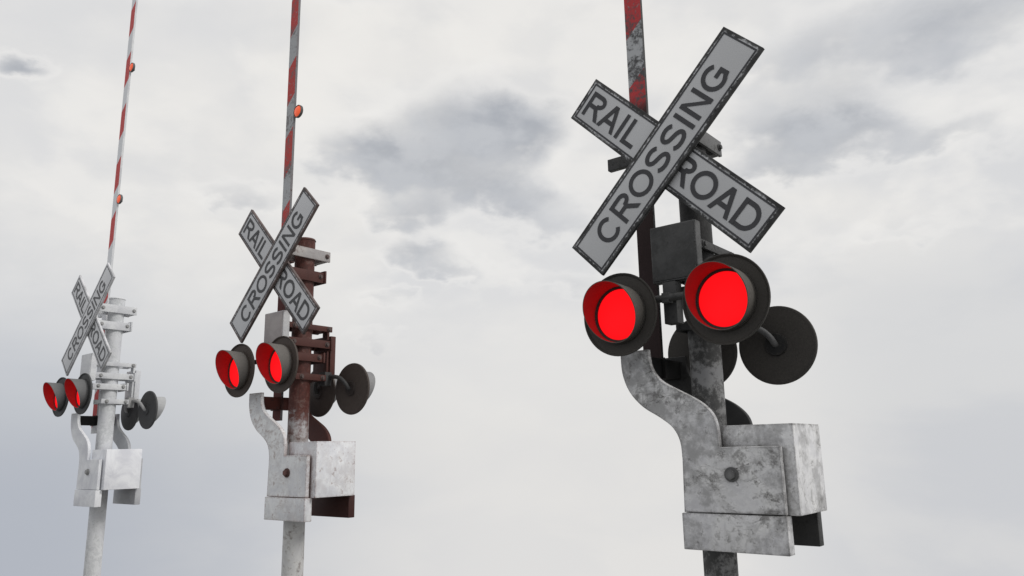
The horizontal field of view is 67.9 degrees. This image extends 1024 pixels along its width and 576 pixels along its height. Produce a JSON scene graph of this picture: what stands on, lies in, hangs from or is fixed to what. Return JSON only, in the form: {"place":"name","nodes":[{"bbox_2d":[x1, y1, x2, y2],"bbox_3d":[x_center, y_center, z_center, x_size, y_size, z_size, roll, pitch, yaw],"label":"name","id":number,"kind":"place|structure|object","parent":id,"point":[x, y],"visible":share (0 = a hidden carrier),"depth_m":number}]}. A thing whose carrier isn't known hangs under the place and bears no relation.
{"place":"outdoors","nodes":[
{"label":"outdoors","id":0,"kind":"place"},
{"bbox_2d":[43,0,165,575],"bbox_3d":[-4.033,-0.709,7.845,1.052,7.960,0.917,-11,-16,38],"label":"crossing signal","id":1,"kind":"object","parent":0,"point":[105,469],"visible":1,"depth_m":7.38},
{"bbox_2d":[215,0,374,575],"bbox_3d":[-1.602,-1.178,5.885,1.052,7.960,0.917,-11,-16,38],"label":"crossing signal","id":2,"kind":"object","parent":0,"point":[313,476],"visible":1,"depth_m":5.39},
{"bbox_2d":[0,0,1023,575],"label":"sky","id":3,"kind":"structure","parent":0,"point":[451,176]},
{"bbox_2d":[571,0,826,575],"bbox_3d":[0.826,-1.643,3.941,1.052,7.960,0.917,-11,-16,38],"label":"crossing signal","id":4,"kind":"object","parent":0,"point":[750,487],"visible":1,"depth_m":3.41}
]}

